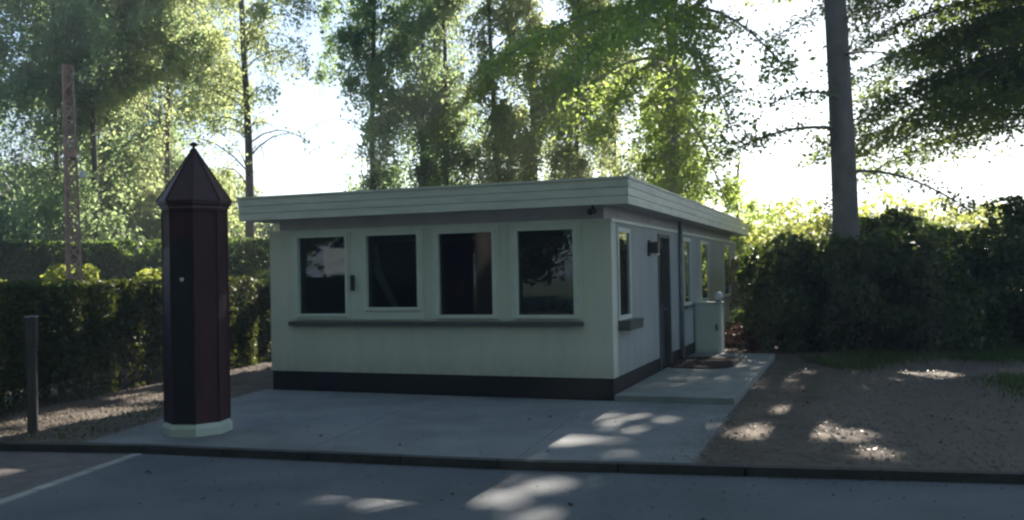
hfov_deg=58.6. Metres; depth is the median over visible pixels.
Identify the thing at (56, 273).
garden shrub
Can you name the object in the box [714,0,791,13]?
tall tree
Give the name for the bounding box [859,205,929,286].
evergreen shrub
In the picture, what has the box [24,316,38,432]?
marker post
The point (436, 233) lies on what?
window
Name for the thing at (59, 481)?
edging strip
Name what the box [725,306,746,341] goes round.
bush
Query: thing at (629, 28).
beech tree
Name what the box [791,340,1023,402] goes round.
grass
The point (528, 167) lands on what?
birch tree
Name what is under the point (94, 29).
birch tree
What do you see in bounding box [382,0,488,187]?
birch tree
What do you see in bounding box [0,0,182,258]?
birch tree
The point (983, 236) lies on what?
evergreen shrub
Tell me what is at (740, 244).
young tree
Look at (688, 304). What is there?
window
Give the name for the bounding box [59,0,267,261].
birch tree
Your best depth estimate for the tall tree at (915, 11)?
32.03 m
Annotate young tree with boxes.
[513,0,644,179]
[579,0,659,180]
[623,47,734,212]
[698,152,780,265]
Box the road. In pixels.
[0,451,1023,519]
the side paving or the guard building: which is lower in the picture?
the side paving
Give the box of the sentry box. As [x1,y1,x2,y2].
[156,142,232,436]
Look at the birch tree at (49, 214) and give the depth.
25.56 m
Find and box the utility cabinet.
[693,301,724,352]
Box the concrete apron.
[84,389,734,468]
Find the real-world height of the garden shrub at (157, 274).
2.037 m
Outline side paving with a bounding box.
[0,452,126,498]
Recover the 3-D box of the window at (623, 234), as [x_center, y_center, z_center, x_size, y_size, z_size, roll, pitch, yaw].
[1.448,0.184,12.242,0.135,1.220,0.700,-1,-1,21]
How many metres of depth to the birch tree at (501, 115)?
25.60 m
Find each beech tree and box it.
[449,0,821,228]
[694,0,1000,347]
[747,0,1023,222]
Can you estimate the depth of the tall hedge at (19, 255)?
22.44 m
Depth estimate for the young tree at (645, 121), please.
26.66 m
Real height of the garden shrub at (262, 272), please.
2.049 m
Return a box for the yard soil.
[0,339,1023,472]
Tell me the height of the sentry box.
3.180 m
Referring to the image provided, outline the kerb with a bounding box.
[0,441,1023,483]
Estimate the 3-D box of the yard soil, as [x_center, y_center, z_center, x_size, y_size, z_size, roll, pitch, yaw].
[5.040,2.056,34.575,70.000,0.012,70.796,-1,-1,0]
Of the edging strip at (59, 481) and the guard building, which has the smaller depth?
the edging strip at (59, 481)
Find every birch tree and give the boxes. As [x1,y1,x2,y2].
[0,0,162,263]
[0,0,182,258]
[0,0,226,277]
[35,0,265,266]
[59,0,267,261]
[305,0,433,192]
[348,0,489,187]
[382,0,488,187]
[415,0,561,184]
[474,0,608,181]
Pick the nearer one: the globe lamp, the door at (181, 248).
the door at (181, 248)
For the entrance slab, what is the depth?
12.48 m
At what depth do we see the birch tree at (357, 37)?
26.18 m
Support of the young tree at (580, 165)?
on the yard soil
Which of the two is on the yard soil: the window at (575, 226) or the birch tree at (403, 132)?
the birch tree at (403, 132)
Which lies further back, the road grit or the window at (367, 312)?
the window at (367, 312)
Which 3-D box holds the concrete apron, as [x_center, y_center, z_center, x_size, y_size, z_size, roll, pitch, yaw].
[-1.135,1.845,10.380,6.797,0.064,4.162,-1,-1,19]
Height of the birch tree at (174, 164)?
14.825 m
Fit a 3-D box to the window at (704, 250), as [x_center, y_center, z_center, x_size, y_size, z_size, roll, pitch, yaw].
[3.875,0.251,18.541,0.190,1.270,1.080,-1,-1,21]
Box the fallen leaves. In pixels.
[82,407,965,519]
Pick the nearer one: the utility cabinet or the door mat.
the door mat
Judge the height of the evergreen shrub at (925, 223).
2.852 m
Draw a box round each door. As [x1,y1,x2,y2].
[171,238,194,423]
[657,234,671,369]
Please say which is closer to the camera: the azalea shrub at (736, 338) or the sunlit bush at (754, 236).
the azalea shrub at (736, 338)
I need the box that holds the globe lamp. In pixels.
[714,291,722,301]
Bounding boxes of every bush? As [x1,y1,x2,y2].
[697,196,828,313]
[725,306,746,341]
[728,257,758,329]
[763,192,917,241]
[881,196,1016,237]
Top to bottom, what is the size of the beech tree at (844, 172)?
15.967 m
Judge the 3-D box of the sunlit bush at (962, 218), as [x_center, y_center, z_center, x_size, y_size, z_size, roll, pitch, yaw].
[13.637,-0.091,28.548,5.783,3.882,4.314,-1,-1,-33]
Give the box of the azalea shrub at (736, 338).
[724,318,787,349]
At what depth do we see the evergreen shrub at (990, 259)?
17.62 m
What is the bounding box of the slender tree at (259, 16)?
[164,0,345,274]
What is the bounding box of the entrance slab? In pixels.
[614,353,774,405]
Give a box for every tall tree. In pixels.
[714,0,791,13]
[897,0,1023,55]
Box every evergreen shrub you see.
[735,231,892,351]
[821,222,1017,352]
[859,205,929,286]
[913,217,1023,347]
[917,219,969,247]
[959,223,1018,335]
[976,195,1023,341]
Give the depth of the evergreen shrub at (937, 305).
17.16 m
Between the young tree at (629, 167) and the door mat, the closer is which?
the door mat
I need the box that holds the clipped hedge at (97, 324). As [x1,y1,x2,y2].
[0,276,271,416]
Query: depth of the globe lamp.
17.14 m
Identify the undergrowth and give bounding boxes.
[0,136,278,279]
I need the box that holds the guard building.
[237,175,748,400]
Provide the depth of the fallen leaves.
8.07 m
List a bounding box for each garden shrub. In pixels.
[40,262,117,346]
[129,267,161,307]
[242,267,269,277]
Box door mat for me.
[668,356,740,368]
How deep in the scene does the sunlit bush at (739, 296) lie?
22.08 m
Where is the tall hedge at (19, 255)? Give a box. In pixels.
[0,236,269,339]
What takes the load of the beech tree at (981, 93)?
on the yard soil
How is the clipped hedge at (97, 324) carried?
on the yard soil
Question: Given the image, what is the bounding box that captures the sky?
[0,0,1023,256]
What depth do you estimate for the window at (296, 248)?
13.18 m
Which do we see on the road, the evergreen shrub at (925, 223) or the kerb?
the kerb
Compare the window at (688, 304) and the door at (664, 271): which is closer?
the door at (664, 271)
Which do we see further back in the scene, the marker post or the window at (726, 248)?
the window at (726, 248)
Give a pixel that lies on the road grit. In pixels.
(521, 475)
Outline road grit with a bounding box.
[2,451,1020,519]
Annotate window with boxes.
[291,231,351,319]
[358,228,423,319]
[431,225,499,319]
[510,222,581,319]
[617,227,631,320]
[683,238,694,308]
[700,240,712,301]
[723,244,732,298]
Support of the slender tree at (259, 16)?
on the yard soil
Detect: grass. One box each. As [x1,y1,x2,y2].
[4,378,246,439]
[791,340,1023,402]
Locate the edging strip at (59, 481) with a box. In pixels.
[0,453,141,504]
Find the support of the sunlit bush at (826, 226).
on the yard soil
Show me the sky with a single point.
(301, 110)
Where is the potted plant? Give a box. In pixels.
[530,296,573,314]
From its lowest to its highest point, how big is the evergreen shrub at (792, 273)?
2.428 m
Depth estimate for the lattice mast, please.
17.21 m
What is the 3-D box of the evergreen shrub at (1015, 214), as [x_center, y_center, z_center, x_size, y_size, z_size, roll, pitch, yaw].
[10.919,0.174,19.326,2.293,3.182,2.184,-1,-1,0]
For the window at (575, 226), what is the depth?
11.92 m
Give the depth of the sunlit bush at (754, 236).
25.32 m
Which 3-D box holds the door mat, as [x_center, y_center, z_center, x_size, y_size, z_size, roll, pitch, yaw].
[3.226,1.705,15.245,1.100,0.022,1.900,-1,-1,21]
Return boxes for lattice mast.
[61,64,86,281]

